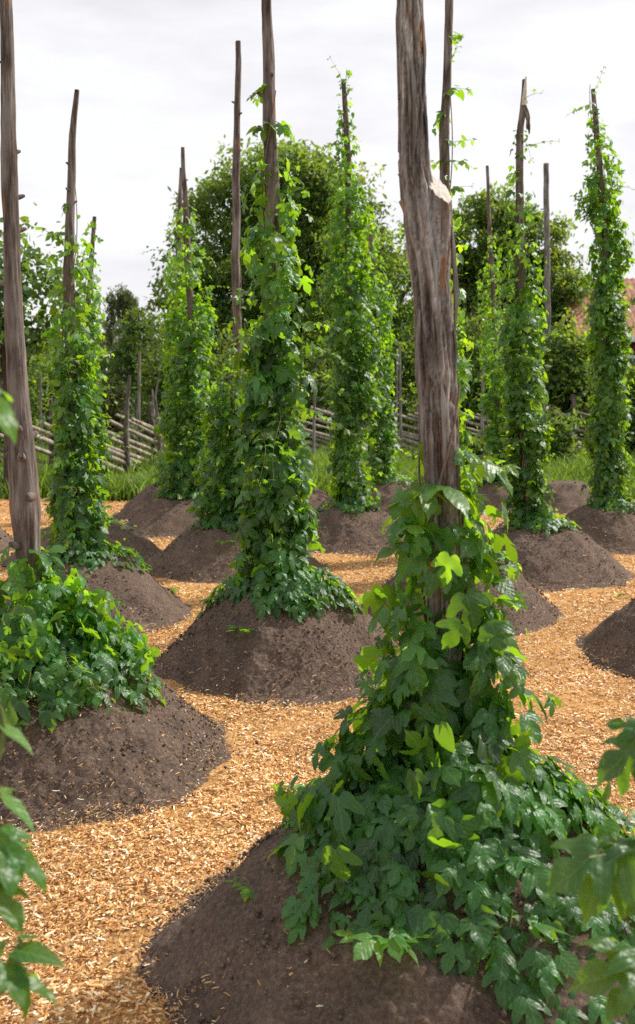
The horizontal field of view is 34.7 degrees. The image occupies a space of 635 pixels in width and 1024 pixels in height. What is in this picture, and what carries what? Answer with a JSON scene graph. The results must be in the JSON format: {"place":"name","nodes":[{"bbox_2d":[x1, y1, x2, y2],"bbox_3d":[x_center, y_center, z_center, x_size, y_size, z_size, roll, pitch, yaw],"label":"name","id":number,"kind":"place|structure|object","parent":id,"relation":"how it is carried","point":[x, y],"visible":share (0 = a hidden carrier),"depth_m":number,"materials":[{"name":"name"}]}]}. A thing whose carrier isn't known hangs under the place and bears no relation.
{"place":"outdoors","nodes":[
{"label":"outdoors","id":0,"kind":"place"},
{"bbox_2d":[0,481,634,1023],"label":"path","id":1,"kind":"structure","parent":0,"point":[276,728],"depth_m":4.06,"materials":[{"name":"brown wood"}]},
{"bbox_2d":[0,526,14,550],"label":"soil mound","id":2,"kind":"object","parent":1,"relation":"on","point":[5,538],"visible":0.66,"depth_m":10.27,"materials":[{"name":"brown soil"}]},
{"bbox_2d":[0,389,64,1022],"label":"leafy shoot","id":3,"kind":"object","parent":1,"relation":"on","point":[19,982],"visible":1,"depth_m":1.42,"materials":[{"name":"green plant"}]},
{"bbox_2d":[0,522,161,565],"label":"soil mound","id":4,"kind":"object","parent":1,"relation":"on","point":[138,543],"visible":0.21,"depth_m":9.50,"materials":[{"name":"brown soil"}]},
{"bbox_2d":[28,220,136,524],"bbox_3d":[-2.185,-1.219,9.527,1.005,2.973,0.800,2,7,19],"label":"hop plant","id":5,"kind":"object","parent":4,"relation":"on","point":[97,389],"visible":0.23,"depth_m":9.52,"materials":[{"name":"green plant"}]},
{"bbox_2d":[85,216,95,510],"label":"hop pole","id":6,"kind":"object","parent":4,"relation":"on","point":[93,243],"visible":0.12,"depth_m":9.40,"materials":[{"name":"brown wood"}]},
{"bbox_2d":[0,552,192,633],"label":"soil mound","id":7,"kind":"object","parent":1,"relation":"on","point":[145,594],"visible":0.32,"depth_m":7.02,"materials":[{"name":"brown soil"}]},
{"bbox_2d":[63,89,79,540],"bbox_3d":[-1.715,-1.014,7.152,0.181,3.758,0.107,0,7,0],"label":"hop pole","id":8,"kind":"object","parent":7,"relation":"on","point":[70,213],"visible":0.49,"depth_m":7.01,"materials":[{"name":"brown wood"}]},
{"bbox_2d":[0,188,154,580],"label":"hop plant","id":9,"kind":"object","parent":7,"relation":"on","point":[80,479],"visible":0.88,"depth_m":7.10,"materials":[{"name":"green plant"}]},
{"bbox_2d":[168,587,188,593],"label":"weed","id":10,"kind":"object","parent":7,"relation":"on","point":[175,588],"visible":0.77,"depth_m":8.00,"materials":[{"name":"green plant"}]},
{"bbox_2d":[0,665,258,832],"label":"soil mound","id":11,"kind":"object","parent":1,"relation":"on","point":[85,730],"visible":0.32,"depth_m":3.96,"materials":[{"name":"brown soil"}]},
{"bbox_2d":[0,0,41,615],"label":"hop pole","id":12,"kind":"object","parent":11,"relation":"on","point":[24,499],"visible":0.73,"depth_m":4.21,"materials":[{"name":"brown wood"}]},
{"bbox_2d":[0,545,165,733],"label":"hop plant","id":13,"kind":"object","parent":11,"relation":"on","point":[72,644],"visible":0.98,"depth_m":4.19,"materials":[{"name":"green plant"}]},
{"bbox_2d":[112,483,165,520],"bbox_3d":[-1.853,-0.156,13.056,1.658,0.444,1.657,0,7,0],"label":"soil mound","id":14,"kind":"object","parent":1,"relation":"on","point":[129,509],"visible":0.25,"depth_m":12.70,"materials":[{"name":"brown soil"}]},
{"bbox_2d":[141,213,195,486],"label":"hop plant","id":15,"kind":"object","parent":14,"relation":"on","point":[161,479],"visible":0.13,"depth_m":12.79,"materials":[{"name":"green plant"}]},
{"bbox_2d":[174,167,182,408],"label":"hop pole","id":16,"kind":"object","parent":14,"relation":"on","point":[179,204],"visible":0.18,"depth_m":12.60,"materials":[{"name":"brown wood"}]},
{"bbox_2d":[125,496,209,537],"bbox_3d":[-1.551,-0.008,11.792,1.706,0.450,1.702,0,7,0],"label":"soil mound","id":17,"kind":"object","parent":1,"relation":"on","point":[158,516],"visible":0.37,"depth_m":11.30,"materials":[{"name":"brown soil"}]},
{"bbox_2d":[135,204,230,503],"bbox_3d":[-1.551,-1.728,11.614,1.118,3.507,1.107,0,7,0],"label":"hop plant","id":18,"kind":"object","parent":17,"relation":"on","point":[173,417],"visible":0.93,"depth_m":11.51,"materials":[{"name":"green plant"}]},
{"bbox_2d":[181,147,195,475],"bbox_3d":[-1.473,-1.871,11.574,0.194,4.408,0.101,0,7,0],"label":"hop pole","id":19,"kind":"object","parent":17,"relation":"on","point":[190,298],"visible":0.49,"depth_m":11.41,"materials":[{"name":"brown wood"}]},
{"bbox_2d":[144,521,329,583],"bbox_3d":[-0.735,0.303,9.161,1.803,0.465,1.846,0,7,0],"label":"soil mound","id":20,"kind":"object","parent":1,"relation":"on","point":[214,559],"visible":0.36,"depth_m":8.70,"materials":[{"name":"brown soil"}]},
{"bbox_2d":[181,269,256,533],"bbox_3d":[-0.686,-1.060,9.012,0.918,2.581,0.861,5,8,33],"label":"hop plant","id":21,"kind":"object","parent":20,"relation":"on","point":[215,499],"visible":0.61,"depth_m":8.94,"materials":[{"name":"green plant"}]},
{"bbox_2d":[213,540,235,545],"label":"weed","id":22,"kind":"object","parent":20,"relation":"on","point":[217,541],"visible":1,"depth_m":8.64,"materials":[{"name":"green plant"}]},
{"bbox_2d":[228,40,242,510],"bbox_3d":[-0.726,-1.687,8.926,0.160,4.671,0.131,4,8,33],"label":"hop pole","id":23,"kind":"object","parent":20,"relation":"on","point":[235,250],"visible":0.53,"depth_m":8.79,"materials":[{"name":"brown wood"}]},
{"bbox_2d":[151,585,399,708],"bbox_3d":[-0.200,0.666,5.951,1.710,0.507,1.732,0,7,0],"label":"soil mound","id":24,"kind":"object","parent":1,"relation":"on","point":[262,647],"visible":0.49,"depth_m":5.48,"materials":[{"name":"brown soil"}]},
{"bbox_2d":[226,625,252,638],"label":"weed","id":25,"kind":"object","parent":24,"relation":"on","point":[243,630],"visible":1,"depth_m":5.51,"materials":[{"name":"green plant"}]},
{"bbox_2d":[257,0,282,535],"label":"hop pole","id":26,"kind":"object","parent":24,"relation":"on","point":[267,95],"visible":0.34,"depth_m":5.58,"materials":[{"name":"brown wood"}]},
{"bbox_2d":[196,84,367,623],"bbox_3d":[-0.180,-0.792,5.803,0.971,3.118,0.894,-4,8,-32],"label":"hop plant","id":27,"kind":"object","parent":24,"relation":"on","point":[276,575],"visible":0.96,"depth_m":5.68,"materials":[{"name":"green plant"}]},
{"bbox_2d":[268,784,304,792],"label":"seedling","id":28,"kind":"object","parent":1,"relation":"on","point":[294,789],"visible":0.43,"depth_m":4.00,"materials":[{"name":"green plant"}]},
{"bbox_2d":[307,487,333,515],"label":"soil mound","id":29,"kind":"object","parent":1,"relation":"on","point":[317,497],"visible":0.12,"depth_m":12.48,"materials":[{"name":"brown soil"}]},
{"bbox_2d":[306,505,404,555],"bbox_3d":[0.386,0.135,10.678,1.664,0.443,1.634,0,7,0],"label":"soil mound","id":30,"kind":"object","parent":1,"relation":"on","point":[345,531],"visible":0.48,"depth_m":10.19,"materials":[{"name":"brown soil"}]},
{"bbox_2d":[341,82,356,470],"bbox_3d":[0.335,-1.918,10.441,0.171,4.771,0.142,3,7,22],"label":"hop pole","id":31,"kind":"object","parent":30,"relation":"on","point":[346,129],"visible":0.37,"depth_m":10.20,"materials":[{"name":"brown wood"}]},
{"bbox_2d":[306,56,411,516],"bbox_3d":[0.378,-2.177,10.470,1.096,4.722,0.900,-2,7,-15],"label":"hop plant","id":32,"kind":"object","parent":30,"relation":"on","point":[359,393],"visible":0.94,"depth_m":10.32,"materials":[{"name":"green plant"}]},
{"bbox_2d":[120,784,634,1023],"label":"soil mound","id":33,"kind":"object","parent":1,"relation":"on","point":[407,989],"visible":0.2,"depth_m":2.48,"materials":[{"name":"brown soil"}]},
{"bbox_2d":[224,876,254,901],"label":"seedling","id":34,"kind":"object","parent":33,"relation":"on","point":[246,893],"visible":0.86,"depth_m":2.73,"materials":[{"name":"green plant"}]},
{"bbox_2d":[333,908,434,966],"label":"seedling","id":35,"kind":"object","parent":33,"relation":"on","point":[396,943],"visible":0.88,"depth_m":2.33,"materials":[{"name":"green plant"}]},
{"bbox_2d":[396,0,463,736],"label":"hop pole","id":36,"kind":"object","parent":33,"relation":"on","point":[425,202],"visible":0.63,"depth_m":2.66,"materials":[{"name":"brown wood"}]},
{"bbox_2d":[267,384,634,1023],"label":"hop plant","id":37,"kind":"object","parent":33,"relation":"on","point":[426,784],"visible":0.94,"depth_m":2.64,"materials":[{"name":"green plant"}]},
{"bbox_2d":[488,909,567,941],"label":"leaf","id":38,"kind":"object","parent":37,"relation":"on","point":[535,928],"visible":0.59,"depth_m":2.37,"materials":[{"name":"green plant"}]},
{"bbox_2d":[370,479,410,513],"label":"soil mound","id":39,"kind":"object","parent":1,"relation":"on","point":[386,491],"visible":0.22,"depth_m":13.48,"materials":[{"name":"brown soil"}]},
{"bbox_2d":[369,234,384,472],"bbox_3d":[0.807,-1.804,13.681,0.249,3.777,0.120,0,7,0],"label":"hop pole","id":40,"kind":"object","parent":39,"relation":"on","point":[371,245],"visible":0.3,"depth_m":13.49,"materials":[{"name":"brown wood"}]},
{"bbox_2d":[362,222,413,486],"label":"hop plant","id":41,"kind":"object","parent":39,"relation":"on","point":[385,425],"visible":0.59,"depth_m":13.61,"materials":[{"name":"green plant"}]},
{"bbox_2d":[359,555,569,635],"bbox_3d":[1.026,0.521,7.330,1.670,0.466,1.629,0,7,0],"label":"soil mound","id":42,"kind":"object","parent":1,"relation":"on","point":[544,619],"visible":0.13,"depth_m":7.00,"materials":[{"name":"brown soil"}]},
{"bbox_2d":[439,0,453,279],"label":"hop pole","id":43,"kind":"object","parent":42,"relation":"on","point":[444,132],"visible":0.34,"depth_m":6.92,"materials":[{"name":"brown wood"}]},
{"bbox_2d":[377,31,521,592],"bbox_3d":[0.976,-1.344,7.136,0.999,3.820,0.937,4,8,27],"label":"hop plant","id":44,"kind":"object","parent":42,"relation":"on","point":[464,364],"visible":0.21,"depth_m":7.06,"materials":[{"name":"green plant"}]},
{"bbox_2d":[478,483,545,514],"bbox_3d":[2.603,-0.239,13.897,1.613,0.408,1.654,0,7,0],"label":"soil mound","id":45,"kind":"object","parent":1,"relation":"on","point":[490,494],"visible":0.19,"depth_m":13.48,"materials":[{"name":"brown soil"}]},
{"bbox_2d":[472,219,513,489],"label":"hop plant","id":46,"kind":"object","parent":45,"relation":"on","point":[491,435],"visible":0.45,"depth_m":13.60,"materials":[{"name":"green plant"}]},
{"bbox_2d":[486,165,500,444],"bbox_3d":[2.384,-2.241,13.631,0.348,4.654,0.105,0,7,0],"label":"hop pole","id":47,"kind":"object","parent":45,"relation":"on","point":[493,286],"visible":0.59,"depth_m":13.47,"materials":[{"name":"brown wood"}]},
{"bbox_2d":[485,524,634,591],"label":"soil mound","id":48,"kind":"object","parent":1,"relation":"on","point":[552,563],"visible":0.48,"depth_m":8.48,"materials":[{"name":"brown soil"}]},
{"bbox_2d":[460,89,580,540],"bbox_3d":[1.772,-1.556,8.745,1.078,3.972,0.940,-3,7,-24],"label":"hop plant","id":49,"kind":"object","parent":48,"relation":"on","point":[527,385],"visible":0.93,"depth_m":8.70,"materials":[{"name":"green plant"}]},
{"bbox_2d":[515,76,533,514],"bbox_3d":[1.810,-1.491,8.762,0.280,4.322,0.113,0,7,0],"label":"hop pole","id":50,"kind":"object","parent":48,"relation":"on","point":[523,112],"visible":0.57,"depth_m":8.58,"materials":[{"name":"brown wood"}]},
{"bbox_2d":[544,479,592,514],"bbox_3d":[3.429,-0.235,13.876,1.613,0.402,1.612,0,7,0],"label":"soil mound","id":51,"kind":"object","parent":1,"relation":"on","point":[570,497],"visible":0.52,"depth_m":13.42,"materials":[{"name":"brown soil"}]},
{"bbox_2d":[546,716,634,1023],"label":"hop sprout","id":52,"kind":"object","parent":1,"relation":"on","point":[607,862],"visible":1,"depth_m":1.63,"materials":[{"name":"green plant"}]},
{"bbox_2d":[563,503,634,554],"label":"soil mound","id":53,"kind":"object","parent":1,"relation":"on","point":[594,524],"visible":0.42,"depth_m":10.22,"materials":[{"name":"brown soil"}]},
{"bbox_2d":[566,65,634,528],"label":"hop plant","id":54,"kind":"object","parent":53,"relation":"on","point":[609,472],"visible":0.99,"depth_m":10.34,"materials":[{"name":"green plant"}]},
{"bbox_2d":[591,88,611,492],"bbox_3d":[2.899,-1.886,10.430,0.338,4.709,0.138,0,7,0],"label":"hop pole","id":55,"kind":"object","parent":53,"relation":"on","point":[598,153],"visible":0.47,"depth_m":10.21,"materials":[{"name":"brown wood"}]},
{"bbox_2d":[569,598,634,678],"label":"soil mound","id":56,"kind":"object","parent":1,"relation":"on","point":[621,629],"visible":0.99,"depth_m":6.07,"materials":[{"name":"brown soil"}]},
{"bbox_2d":[0,0,634,387],"label":"sky","id":57,"kind":"structure","parent":0,"point":[153,79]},
{"bbox_2d":[129,396,581,472],"bbox_3d":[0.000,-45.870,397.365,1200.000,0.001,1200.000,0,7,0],"label":"ground","id":58,"kind":"structure","parent":0,"point":[131,426],"depth_m":49.01,"materials":[{"name":"green plant"}]},
{"bbox_2d":[0,352,57,453],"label":"leafy shrub","id":59,"kind":"object","parent":58,"relation":"on","point":[34,413],"visible":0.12,"depth_m":23.99,"materials":[{"name":"green plant"}]},
{"bbox_2d":[39,372,41,456],"bbox_3d":[-5.697,-1.882,20.926,0.119,2.130,0.065,0,7,0],"label":"garden stake","id":60,"kind":"object","parent":58,"relation":"on","point":[40,404],"visible":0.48,"depth_m":20.86,"materials":[{"name":"brown wood"}]},
{"bbox_2d":[0,202,85,498],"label":"fruit tree","id":61,"kind":"object","parent":58,"relation":"on","point":[33,345],"visible":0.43,"depth_m":14.64,"materials":[{"name":"green plant"}]},
{"bbox_2d":[28,342,115,449],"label":"leafy shrub","id":62,"kind":"object","parent":58,"relation":"on","point":[55,398],"visible":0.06,"depth_m":25.25,"materials":[{"name":"green plant"}]},
{"bbox_2d":[96,375,142,443],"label":"leafy shrub","id":63,"kind":"object","parent":58,"relation":"on","point":[113,409],"visible":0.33,"depth_m":29.54,"materials":[{"name":"green plant"}]},
{"bbox_2d":[103,282,140,406],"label":"birch tree","id":64,"kind":"object","parent":58,"relation":"on","point":[124,300],"visible":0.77,"depth_m":68.60,"materials":[{"name":"green plant"}]},
{"bbox_2d":[97,306,168,426],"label":"spruce tree","id":65,"kind":"object","parent":58,"relation":"on","point":[133,334],"visible":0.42,"depth_m":44.93,"materials":[{"name":"green plant"}]},
{"bbox_2d":[136,352,140,464],"bbox_3d":[-3.502,-1.907,19.916,0.142,2.422,0.082,0,7,0],"label":"garden stake","id":66,"kind":"object","parent":58,"relation":"on","point":[138,392],"visible":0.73,"depth_m":19.85,"materials":[{"name":"brown wood"}]},
{"bbox_2d":[151,389,155,439],"bbox_3d":[-3.841,-2.033,23.928,0.108,1.716,0.066,0,7,0],"label":"garden stake","id":67,"kind":"object","parent":58,"relation":"on","point":[154,409],"visible":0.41,"depth_m":23.87,"materials":[{"name":"brown wood"}]},
{"bbox_2d":[152,372,159,414],"bbox_3d":[-3.599,-2.037,22.418,0.302,2.086,0.053,0,7,0],"label":"garden stake","id":68,"kind":"object","parent":58,"relation":"on","point":[156,392],"visible":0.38,"depth_m":22.33,"materials":[{"name":"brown wood"}]},
{"bbox_2d":[129,347,216,444],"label":"leafy shrub","id":69,"kind":"object","parent":58,"relation":"on","point":[148,375],"visible":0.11,"depth_m":26.57,"materials":[{"name":"green plant"}]},
{"bbox_2d":[201,323,253,412],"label":"leafy shrub","id":70,"kind":"object","parent":58,"relation":"on","point":[216,369],"visible":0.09,"depth_m":25.48,"materials":[{"name":"green plant"}]},
{"bbox_2d":[128,134,403,389],"bbox_3d":[-1.575,-7.250,33.475,9.173,9.932,6.531,0,7,0],"label":"broadleaf tree","id":71,"kind":"object","parent":58,"relation":"on","point":[316,206],"visible":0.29,"depth_m":32.11,"materials":[{"name":"green plant"}]},
{"bbox_2d":[1,297,539,408],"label":"woodland","id":72,"kind":"object","parent":58,"relation":"on","point":[102,344],"depth_m":82.59,"materials":[{"name":"green plant"}]},
{"bbox_2d":[0,373,589,474],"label":"roundpole fence","id":73,"kind":"object","parent":58,"relation":"on","point":[122,453],"visible":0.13,"depth_m":19.98,"materials":[{"name":"grey wood"}]},
{"bbox_2d":[312,368,316,457],"bbox_3d":[-0.071,-2.012,21.920,0.099,2.151,0.066,-3,7,-21],"label":"garden stake","id":74,"kind":"object","parent":58,"relation":"on","point":[313,435],"visible":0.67,"depth_m":21.91,"materials":[{"name":"brown wood"}]},
{"bbox_2d":[0,432,634,501],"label":"grass","id":75,"kind":"structure","parent":58,"relation":"on","point":[125,486],"depth_m":16.44,"materials":[{"name":"green plant"}]},
{"bbox_2d":[294,338,348,450],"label":"leafy shrub","id":76,"kind":"object","parent":58,"relation":"on","point":[315,362],"visible":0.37,"depth_m":25.31,"materials":[{"name":"green plant"}]},
{"bbox_2d":[296,211,414,395],"bbox_3d":[1.706,-5.313,29.686,4.692,6.919,4.138,0,7,0],"label":"broadleaf tree","id":77,"kind":"object","parent":58,"relation":"on","point":[395,262],"visible":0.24,"depth_m":28.83,"materials":[{"name":"green plant"}]},
{"bbox_2d":[362,324,418,443],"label":"leafy shrub","id":78,"kind":"object","parent":58,"relation":"on","point":[406,408],"visible":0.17,"depth_m":28.24,"materials":[{"name":"green plant"}]},
{"bbox_2d":[395,353,397,442],"bbox_3d":[1.857,-2.473,23.875,0.062,2.602,0.059,3,8,25],"label":"garden stake","id":79,"kind":"object","parent":58,"relation":"on","point":[396,412],"visible":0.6,"depth_m":23.81,"materials":[{"name":"brown wood"}]},
{"bbox_2d":[399,345,402,457],"bbox_3d":[1.792,-2.259,21.885,0.114,2.651,0.070,0,7,0],"label":"garden stake","id":80,"kind":"object","parent":58,"relation":"on","point":[400,420],"visible":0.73,"depth_m":21.86,"materials":[{"name":"brown wood"}]},
{"bbox_2d":[418,428,485,458],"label":"leafy shrub","id":81,"kind":"object","parent":58,"relation":"on","point":[478,448],"visible":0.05,"depth_m":21.39,"materials":[{"name":"green plant"}]},
{"bbox_2d":[409,316,506,439],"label":"leafy shrub","id":82,"kind":"object","parent":58,"relation":"on","point":[469,403],"visible":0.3,"depth_m":26.47,"materials":[{"name":"green plant"}]},
{"bbox_2d":[480,356,483,455],"bbox_3d":[3.718,-2.319,22.886,0.090,2.531,0.087,4,8,27],"label":"garden stake","id":83,"kind":"object","parent":58,"relation":"on","point":[482,411],"visible":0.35,"depth_m":22.87,"materials":[{"name":"brown wood"}]},
{"bbox_2d":[402,181,566,433],"bbox_3d":[6.028,-7.622,38.385,6.243,9.458,5.756,0,7,0],"label":"broadleaf tree","id":84,"kind":"object","parent":58,"relation":"on","point":[477,221],"visible":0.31,"depth_m":37.12,"materials":[{"name":"green plant"}]},
{"bbox_2d":[459,284,562,434],"bbox_3d":[5.645,-4.084,28.697,3.650,4.699,3.195,0,7,0],"label":"leafy shrub","id":85,"kind":"object","parent":58,"relation":"on","point":[504,318],"visible":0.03,"depth_m":28.02,"materials":[{"name":"green plant"}]},
{"bbox_2d":[470,201,594,360],"bbox_3d":[8.095,-7.245,38.392,5.149,8.716,4.661,0,7,0],"label":"broadleaf tree","id":86,"kind":"object","parent":58,"relation":"on","point":[569,280],"visible":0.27,"depth_m":37.30,"materials":[{"name":"green plant"}]},
{"bbox_2d":[542,368,544,412],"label":"garden stake","id":87,"kind":"object","parent":58,"relation":"on","point":[543,393],"visible":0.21,"depth_m":23.32,"materials":[{"name":"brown wood"}]},
{"bbox_2d":[543,163,550,405],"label":"wooden pole","id":88,"kind":"object","parent":58,"relation":"on","point":[546,231],"visible":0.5,"depth_m":28.25,"materials":[{"name":"brown wood"}]},
{"bbox_2d":[538,402,583,463],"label":"leafy shrub","id":89,"kind":"object","parent":58,"relation":"on","point":[563,441],"visible":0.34,"depth_m":20.64,"materials":[{"name":"green plant"}]},
{"bbox_2d":[539,303,597,443],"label":"leafy shrub","id":90,"kind":"object","parent":58,"relation":"on","point":[566,358],"visible":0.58,"depth_m":26.37,"materials":[{"name":"green plant"}]},
{"bbox_2d":[577,311,629,433],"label":"leafy shrub","id":91,"kind":"object","parent":58,"relation":"on","point":[596,357],"depth_m":27.50,"materials":[{"name":"green plant"}]},
{"bbox_2d":[582,363,634,451],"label":"leafy shrub","id":92,"kind":"object","parent":58,"relation":"on","point":[629,375],"visible":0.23,"depth_m":24.17,"materials":[{"name":"green plant"}]},
{"bbox_2d":[625,368,634,450],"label":"leafy shrub","id":93,"kind":"object","parent":58,"relation":"on","point":[631,410],"visible":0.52,"depth_m":23.87,"materials":[{"name":"green plant"}]},
{"bbox_2d":[552,278,634,410],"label":"house","id":94,"kind":"structure","parent":0,"point":[630,293],"depth_m":37.38,"materials":[{"name":"ceramic"}]},
{"bbox_2d":[626,355,634,384],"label":"window","id":95,"kind":"structure","parent":94,"relation":"in","point":[630,359],"depth_m":36.57,"materials":[{"name":"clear glass"}]}
]}

